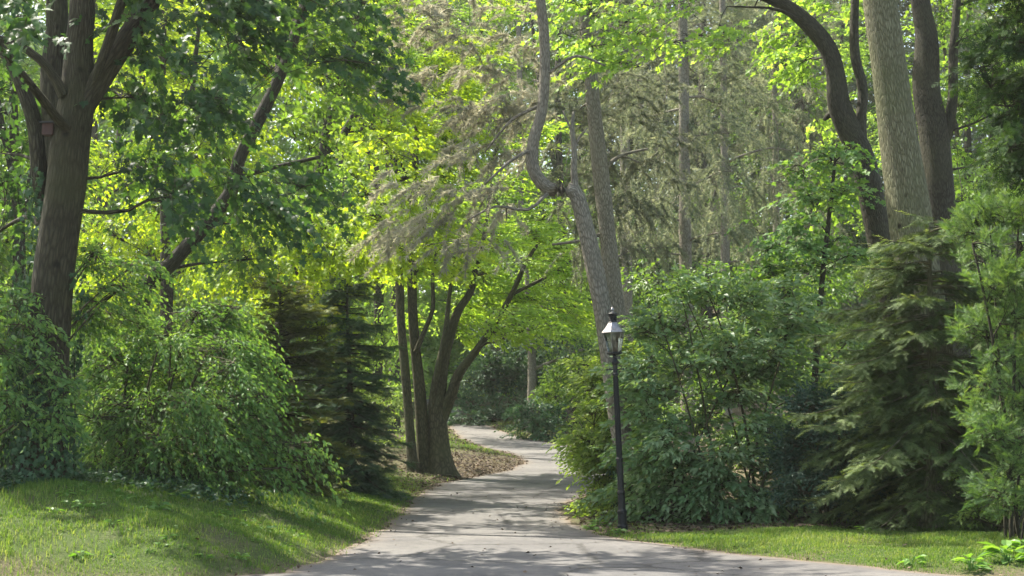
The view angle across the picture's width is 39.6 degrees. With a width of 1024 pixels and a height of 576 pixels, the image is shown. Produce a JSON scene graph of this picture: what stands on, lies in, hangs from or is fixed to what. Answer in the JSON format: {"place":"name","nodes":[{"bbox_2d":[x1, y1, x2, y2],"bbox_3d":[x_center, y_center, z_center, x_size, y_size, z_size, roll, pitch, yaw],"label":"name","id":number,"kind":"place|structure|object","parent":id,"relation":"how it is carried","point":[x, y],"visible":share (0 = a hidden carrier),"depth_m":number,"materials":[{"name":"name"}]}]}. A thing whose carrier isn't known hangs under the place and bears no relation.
{"place":"outdoors","nodes":[
{"label":"outdoors","id":0,"kind":"place"},
{"bbox_2d":[0,296,1023,575],"bbox_3d":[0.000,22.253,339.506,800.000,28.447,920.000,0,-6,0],"label":"ground","id":1,"kind":"structure","parent":0,"point":[144,556],"depth_m":17.42,"materials":[{"name":"green plant"}]},
{"bbox_2d":[47,507,64,513],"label":"weed","id":2,"kind":"object","parent":1,"relation":"on","point":[52,508],"visible":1,"depth_m":17.62,"materials":[{"name":"green plant"}]},
{"bbox_2d":[0,0,121,387],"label":"broadleaf tree","id":3,"kind":"object","parent":1,"relation":"on","point":[10,159],"visible":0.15,"depth_m":32.12,"materials":[{"name":"green plant"}]},
{"bbox_2d":[55,489,76,497],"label":"weed","id":4,"kind":"object","parent":1,"relation":"on","point":[67,493],"visible":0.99,"depth_m":18.40,"materials":[{"name":"green plant"}]},
{"bbox_2d":[61,499,83,507],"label":"weed","id":5,"kind":"object","parent":1,"relation":"on","point":[67,501],"visible":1,"depth_m":17.87,"materials":[{"name":"green plant"}]},
{"bbox_2d":[69,550,93,558],"bbox_3d":[-4.927,3.037,16.211,0.263,0.094,0.285,-4,-7,31],"label":"weed","id":6,"kind":"object","parent":1,"relation":"on","point":[73,554],"visible":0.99,"depth_m":16.20,"materials":[{"name":"green plant"}]},
{"bbox_2d":[72,502,91,509],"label":"weed","id":7,"kind":"object","parent":1,"relation":"on","point":[80,505],"visible":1,"depth_m":17.79,"materials":[{"name":"green plant"}]},
{"bbox_2d":[0,237,183,468],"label":"climbing shrub","id":8,"kind":"object","parent":1,"relation":"on","point":[116,311],"visible":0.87,"depth_m":19.57,"materials":[{"name":"green plant"}]},
{"bbox_2d":[92,503,106,508],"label":"weed","id":9,"kind":"object","parent":1,"relation":"on","point":[94,505],"visible":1,"depth_m":17.77,"materials":[{"name":"green plant"}]},
{"bbox_2d":[103,519,123,525],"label":"weed","id":10,"kind":"object","parent":1,"relation":"on","point":[106,520],"visible":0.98,"depth_m":17.23,"materials":[{"name":"green plant"}]},
{"bbox_2d":[108,488,124,494],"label":"weed","id":11,"kind":"object","parent":1,"relation":"on","point":[117,490],"visible":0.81,"depth_m":19.07,"materials":[{"name":"green plant"}]},
{"bbox_2d":[0,0,251,408],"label":"broadleaf tree","id":12,"kind":"object","parent":1,"relation":"on","point":[94,133],"visible":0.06,"depth_m":62.17,"materials":[{"name":"green plant"}]},
{"bbox_2d":[0,459,274,506],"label":"ivy","id":13,"kind":"object","parent":1,"relation":"on","point":[107,476],"visible":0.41,"depth_m":20.63,"materials":[{"name":"green plant"}]},
{"bbox_2d":[140,505,155,509],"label":"weed","id":14,"kind":"object","parent":1,"relation":"on","point":[151,507],"visible":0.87,"depth_m":18.02,"materials":[{"name":"green plant"}]},
{"bbox_2d":[149,501,170,507],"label":"weed","id":15,"kind":"object","parent":1,"relation":"on","point":[167,503],"visible":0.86,"depth_m":18.55,"materials":[{"name":"green plant"}]},
{"bbox_2d":[0,317,320,464],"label":"undergrowth","id":16,"kind":"object","parent":1,"relation":"on","point":[205,371],"visible":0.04,"depth_m":28.12,"materials":[{"name":"green plant"}]},
{"bbox_2d":[153,504,170,509],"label":"weed","id":17,"kind":"object","parent":1,"relation":"on","point":[163,507],"visible":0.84,"depth_m":18.46,"materials":[{"name":"green plant"}]},
{"bbox_2d":[158,534,177,539],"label":"weed","id":18,"kind":"object","parent":1,"relation":"on","point":[166,536],"visible":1,"depth_m":16.67,"materials":[{"name":"green plant"}]},
{"bbox_2d":[168,492,188,498],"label":"weed","id":19,"kind":"object","parent":1,"relation":"on","point":[179,494],"visible":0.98,"depth_m":20.19,"materials":[{"name":"green plant"}]},
{"bbox_2d":[30,0,341,402],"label":"broadleaf tree","id":20,"kind":"object","parent":1,"relation":"on","point":[165,243],"visible":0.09,"depth_m":41.32,"materials":[{"name":"green plant"}]},
{"bbox_2d":[195,553,213,558],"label":"weed","id":21,"kind":"object","parent":1,"relation":"on","point":[209,556],"visible":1,"depth_m":16.19,"materials":[{"name":"green plant"}]},
{"bbox_2d":[0,0,425,479],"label":"maple tree","id":22,"kind":"object","parent":1,"relation":"on","point":[70,94],"visible":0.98,"depth_m":20.66,"materials":[{"name":"green plant"}]},
{"bbox_2d":[0,165,45,457],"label":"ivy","id":23,"kind":"object","parent":22,"relation":"attached to","point":[33,199],"visible":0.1,"depth_m":20.64,"materials":[{"name":"green plant"}]},
{"bbox_2d":[39,120,53,140],"bbox_3d":[-6.574,-2.250,20.169,0.200,0.300,0.230,0,-6,0],"label":"nest box","id":24,"kind":"object","parent":22,"relation":"attached to","point":[47,128],"visible":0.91,"depth_m":20.12,"materials":[{"name":"brown wood"}]},
{"bbox_2d":[0,272,93,484],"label":"ivy","id":25,"kind":"object","parent":22,"relation":"attached to","point":[17,449],"visible":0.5,"depth_m":19.52,"materials":[{"name":"green plant"}]},
{"bbox_2d":[68,296,359,531],"bbox_3d":[-5.097,2.181,22.398,5.452,4.292,4.224,0,-6,0],"label":"arching shrub","id":26,"kind":"object","parent":1,"relation":"on","point":[153,436],"visible":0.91,"depth_m":21.83,"materials":[{"name":"green plant"}]},
{"bbox_2d":[0,462,454,575],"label":"grass","id":27,"kind":"structure","parent":1,"relation":"on","point":[362,497],"depth_m":18.43,"materials":[{"name":"green plant"}]},
{"bbox_2d":[232,552,250,559],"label":"weed","id":28,"kind":"object","parent":1,"relation":"on","point":[244,556],"visible":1,"depth_m":16.47,"materials":[{"name":"green plant"}]},
{"bbox_2d":[257,525,277,532],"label":"weed","id":29,"kind":"object","parent":1,"relation":"on","point":[268,526],"visible":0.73,"depth_m":18.90,"materials":[{"name":"green plant"}]},
{"bbox_2d":[108,0,430,467],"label":"leaning tree","id":30,"kind":"object","parent":1,"relation":"on","point":[181,251],"visible":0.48,"depth_m":27.69,"materials":[{"name":"green plant"}]},
{"bbox_2d":[213,274,365,500],"bbox_3d":[-4.634,2.055,28.133,3.591,4.679,3.800,0,-6,0],"label":"fir tree","id":31,"kind":"object","parent":1,"relation":"on","point":[301,316],"visible":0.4,"depth_m":28.01,"materials":[{"name":"green plant"}]},
{"bbox_2d":[274,230,399,478],"bbox_3d":[-4.548,1.552,34.125,3.447,6.474,3.244,-4,-7,37],"label":"fir tree","id":32,"kind":"object","parent":1,"relation":"on","point":[299,372],"visible":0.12,"depth_m":33.74,"materials":[{"name":"green plant"}]},
{"bbox_2d":[0,0,675,401],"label":"wood","id":33,"kind":"object","parent":1,"relation":"on","point":[430,346],"visible":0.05,"depth_m":91.37,"materials":[{"name":"green plant"}]},
{"bbox_2d":[183,0,522,478],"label":"maple tree","id":34,"kind":"object","parent":1,"relation":"on","point":[295,271],"visible":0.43,"depth_m":31.93,"materials":[{"name":"green plant"}]},
{"bbox_2d":[288,273,418,501],"bbox_3d":[-3.527,2.547,31.952,3.304,5.731,3.532,5,-8,-39],"label":"fir tree","id":35,"kind":"object","parent":1,"relation":"on","point":[349,432],"visible":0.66,"depth_m":31.77,"materials":[{"name":"green plant"}]},
{"bbox_2d":[302,1,439,435],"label":"broadleaf tree","id":36,"kind":"object","parent":1,"relation":"on","point":[379,316],"visible":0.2,"depth_m":52.06,"materials":[{"name":"green plant"}]},
{"bbox_2d":[343,379,415,448],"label":"laurel shrub","id":37,"kind":"object","parent":1,"relation":"on","point":[398,402],"visible":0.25,"depth_m":46.64,"materials":[{"name":"green plant"}]},
{"bbox_2d":[242,11,517,408],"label":"broadleaf tree","id":38,"kind":"object","parent":1,"relation":"on","point":[440,296],"visible":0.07,"depth_m":75.87,"materials":[{"name":"green plant"}]},
{"bbox_2d":[293,0,538,432],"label":"broadleaf tree","id":39,"kind":"object","parent":1,"relation":"on","point":[466,20],"visible":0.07,"depth_m":58.54,"materials":[{"name":"green plant"}]},
{"bbox_2d":[378,445,527,493],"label":"leaf litter","id":40,"kind":"object","parent":1,"relation":"on","point":[479,460],"visible":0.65,"depth_m":42.53,"materials":[{"name":"brown plant"}]},
{"bbox_2d":[344,0,600,476],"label":"many stemmed tree","id":41,"kind":"object","parent":1,"relation":"on","point":[430,452],"visible":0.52,"depth_m":39.77,"materials":[{"name":"green plant"}]},
{"bbox_2d":[345,0,650,518],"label":"pine tree","id":42,"kind":"object","parent":1,"relation":"on","point":[595,273],"visible":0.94,"depth_m":26.16,"materials":[{"name":"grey plant"}]},
{"bbox_2d":[601,450,656,521],"bbox_3d":[2.139,3.558,25.160,1.110,1.664,1.002,0,-6,0],"label":"ivy","id":43,"kind":"object","parent":42,"relation":"attached to","point":[614,473],"visible":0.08,"depth_m":25.13,"materials":[{"name":"green plant"}]},
{"bbox_2d":[430,0,579,399],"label":"pine tree","id":44,"kind":"object","parent":1,"relation":"on","point":[518,33],"visible":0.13,"depth_m":75.57,"materials":[{"name":"green plant"}]},
{"bbox_2d":[10,474,1001,575],"bbox_3d":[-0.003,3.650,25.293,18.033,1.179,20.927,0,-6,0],"label":"leaf litter","id":45,"kind":"object","parent":1,"relation":"on","point":[525,571],"visible":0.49,"depth_m":19.28,"materials":[{"name":"brown plant"}]},
{"bbox_2d":[447,320,590,425],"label":"yew shrub","id":46,"kind":"object","parent":1,"relation":"on","point":[514,371],"visible":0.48,"depth_m":66.65,"materials":[{"name":"green plant"}]},
{"bbox_2d":[330,392,714,445],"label":"leaf litter","id":47,"kind":"object","parent":1,"relation":"on","point":[461,440],"visible":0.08,"depth_m":66.09,"materials":[{"name":"brown plant"}]},
{"bbox_2d":[494,396,572,441],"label":"yew shrub","id":48,"kind":"object","parent":1,"relation":"on","point":[545,420],"visible":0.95,"depth_m":57.30,"materials":[{"name":"green plant"}]},
{"bbox_2d":[469,256,598,432],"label":"conifer tree","id":49,"kind":"object","parent":1,"relation":"on","point":[532,377],"visible":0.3,"depth_m":61.80,"materials":[{"name":"green plant"}]},
{"bbox_2d":[528,350,591,434],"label":"laurel shrub","id":50,"kind":"object","parent":1,"relation":"on","point":[555,388],"visible":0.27,"depth_m":60.05,"materials":[{"name":"green plant"}]},
{"bbox_2d":[457,0,666,424],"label":"broadleaf tree","id":51,"kind":"object","parent":1,"relation":"on","point":[558,155],"visible":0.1,"depth_m":65.58,"materials":[{"name":"green plant"}]},
{"bbox_2d":[581,524,599,529],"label":"weed","id":52,"kind":"object","parent":1,"relation":"on","point":[593,528],"visible":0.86,"depth_m":23.53,"materials":[{"name":"green plant"}]},
{"bbox_2d":[588,519,607,525],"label":"weed","id":53,"kind":"object","parent":1,"relation":"on","point":[595,520],"visible":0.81,"depth_m":24.33,"materials":[{"name":"green plant"}]},
{"bbox_2d":[542,338,668,520],"bbox_3d":[1.785,2.791,26.619,2.502,3.843,3.248,0,-6,0],"label":"hazel shrub","id":54,"kind":"object","parent":1,"relation":"on","point":[585,461],"visible":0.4,"depth_m":26.01,"materials":[{"name":"green plant"}]},
{"bbox_2d":[602,306,627,529],"bbox_3d":[1.716,2.152,23.101,0.397,3.753,0.384,-2,-6,0],"label":"street lamp","id":55,"kind":"object","parent":1,"relation":"on","point":[613,326],"visible":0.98,"depth_m":23.09,"materials":[{"name":"black metal"}]},
{"bbox_2d":[608,528,627,532],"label":"weed","id":56,"kind":"object","parent":1,"relation":"on","point":[617,531],"visible":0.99,"depth_m":22.51,"materials":[{"name":"green plant"}]},
{"bbox_2d":[529,0,710,476],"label":"pine tree","id":57,"kind":"object","parent":1,"relation":"on","point":[604,171],"visible":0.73,"depth_m":32.19,"materials":[{"name":"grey plant"}]},
{"bbox_2d":[549,0,710,340],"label":"pine tree","id":58,"kind":"object","parent":1,"relation":"on","point":[628,298],"visible":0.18,"depth_m":50.66,"materials":[{"name":"green plant"}]},
{"bbox_2d":[602,0,772,461],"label":"pine tree","id":59,"kind":"object","parent":1,"relation":"on","point":[684,228],"visible":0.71,"depth_m":43.35,"materials":[{"name":"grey plant"}]},
{"bbox_2d":[510,0,905,491],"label":"maple tree","id":60,"kind":"object","parent":1,"relation":"on","point":[848,124],"visible":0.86,"depth_m":28.68,"materials":[{"name":"green plant"}]},
{"bbox_2d":[573,260,883,525],"bbox_3d":[4.002,2.028,25.088,5.939,4.991,4.015,0,-6,0],"label":"elder shrub","id":61,"kind":"object","parent":1,"relation":"on","point":[703,487],"visible":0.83,"depth_m":24.62,"materials":[{"name":"green plant"}]},
{"bbox_2d":[594,0,871,413],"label":"broadleaf tree","id":62,"kind":"object","parent":1,"relation":"on","point":[709,308],"visible":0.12,"depth_m":72.34,"materials":[{"name":"green plant"}]},
{"bbox_2d":[659,0,816,446],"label":"pine tree","id":63,"kind":"object","parent":1,"relation":"on","point":[724,249],"visible":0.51,"depth_m":53.53,"materials":[{"name":"green plant"}]},
{"bbox_2d":[569,487,953,534],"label":"leaf litter","id":64,"kind":"object","parent":1,"relation":"on","point":[786,524],"visible":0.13,"depth_m":23.30,"materials":[{"name":"brown plant"}]},
{"bbox_2d":[533,0,1023,394],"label":"wood","id":65,"kind":"object","parent":1,"relation":"on","point":[760,22],"visible":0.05,"depth_m":89.59,"materials":[{"name":"green plant"}]},
{"bbox_2d":[710,0,862,416],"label":"pine tree","id":66,"kind":"object","parent":1,"relation":"on","point":[802,118],"visible":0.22,"depth_m":60.53,"materials":[{"name":"green plant"}]},
{"bbox_2d":[693,0,913,387],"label":"broadleaf tree","id":67,"kind":"object","parent":1,"relation":"on","point":[863,239],"visible":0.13,"depth_m":79.10,"materials":[{"name":"green plant"}]},
{"bbox_2d":[724,141,893,393],"bbox_3d":[5.796,0.676,27.100,3.216,7.208,3.258,0,-6,0],"label":"maple sapling","id":68,"kind":"object","parent":1,"relation":"on","point":[825,246],"visible":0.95,"depth_m":27.00,"materials":[{"name":"green plant"}]},
{"bbox_2d":[621,254,1023,466],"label":"undergrowth","id":69,"kind":"object","parent":1,"relation":"on","point":[662,294],"visible":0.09,"depth_m":35.78,"materials":[{"name":"green plant"}]},
{"bbox_2d":[756,376,919,522],"bbox_3d":[5.455,2.731,23.791,2.569,2.602,2.916,-3,-6,24],"label":"holly shrub","id":70,"kind":"object","parent":1,"relation":"on","point":[790,450],"visible":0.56,"depth_m":23.57,"materials":[{"name":"green plant"}]},
{"bbox_2d":[855,526,872,531],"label":"weed","id":71,"kind":"object","parent":1,"relation":"on","point":[863,528],"visible":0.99,"depth_m":21.36,"materials":[{"name":"green plant"}]},
{"bbox_2d":[783,210,1023,532],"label":"spruce tree","id":72,"kind":"object","parent":1,"relation":"on","point":[893,360],"visible":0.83,"depth_m":22.12,"materials":[{"name":"green plant"}]},
{"bbox_2d":[896,554,925,565],"bbox_3d":[4.815,3.262,17.054,0.374,0.160,0.445,-3,-7,26],"label":"weed","id":73,"kind":"object","parent":1,"relation":"on","point":[905,560],"visible":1,"depth_m":17.01,"materials":[{"name":"green plant"}]},
{"bbox_2d":[803,0,1023,356],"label":"broadleaf tree","id":74,"kind":"object","parent":1,"relation":"on","point":[966,183],"visible":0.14,"depth_m":52.81,"materials":[{"name":"green plant"}]},
{"bbox_2d":[863,0,965,520],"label":"oak tree","id":75,"kind":"object","parent":1,"relation":"on","point":[905,185],"visible":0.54,"depth_m":24.36,"materials":[{"name":"grey plant"}]},
{"bbox_2d":[904,0,1023,430],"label":"ash tree","id":76,"kind":"object","parent":1,"relation":"on","point":[936,125],"visible":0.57,"depth_m":32.46,"materials":[{"name":"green plant"}]},
{"bbox_2d":[952,553,992,570],"bbox_3d":[5.281,3.142,16.332,0.487,0.224,0.524,-2,-6,14],"label":"weed","id":77,"kind":"object","parent":1,"relation":"on","point":[968,562],"visible":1,"depth_m":16.33,"materials":[{"name":"green plant"}]},
{"bbox_2d":[932,0,1023,276],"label":"yew tree","id":78,"kind":"object","parent":1,"relation":"on","point":[1011,148],"visible":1,"depth_m":18.21,"materials":[{"name":"green plant"}]},
{"bbox_2d":[936,183,1023,540],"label":"fir tree","id":79,"kind":"object","parent":1,"relation":"on","point":[1003,277],"visible":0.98,"depth_m":19.33,"materials":[{"name":"green plant"}]},
{"bbox_2d":[937,429,1023,531],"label":"dogwood shrub","id":80,"kind":"object","parent":1,"relation":"on","point":[973,515],"visible":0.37,"depth_m":20.74,"materials":[{"name":"green plant"}]},
{"bbox_2d":[943,262,1023,517],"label":"spruce tree","id":81,"kind":"object","parent":1,"relation":"on","point":[985,448],"visible":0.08,"depth_m":23.55,"materials":[{"name":"green plant"}]},
{"bbox_2d":[978,540,1023,563],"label":"weed","id":82,"kind":"object","parent":1,"relation":"on","point":[1004,551],"visible":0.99,"depth_m":16.67,"materials":[{"name":"green plant"}]},
{"bbox_2d":[1003,539,1023,548],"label":"weed","id":83,"kind":"object","parent":1,"relation":"on","point":[1016,543],"visible":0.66,"depth_m":17.28,"materials":[{"name":"green plant"}]},
{"bbox_2d":[1,0,1023,292],"label":"sky","id":84,"kind":"structure","parent":0,"point":[43,0],"materials":[{"name":"white"}]},
{"bbox_2d":[387,403,693,468],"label":"grass","id":85,"kind":"structure","parent":0,"point":[469,445],"depth_m":56.30,"materials":[{"name":"green plant"}]},
{"bbox_2d":[237,382,959,575],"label":"path","id":86,"kind":"structure","parent":0,"point":[421,545],"depth_m":20.38,"materials":[{"name":"grey asphalt"}]},
{"bbox_2d":[581,515,1023,575],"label":"grass","id":87,"kind":"structure","parent":0,"point":[960,544],"depth_m":19.83,"materials":[{"name":"green plant"}]}
]}

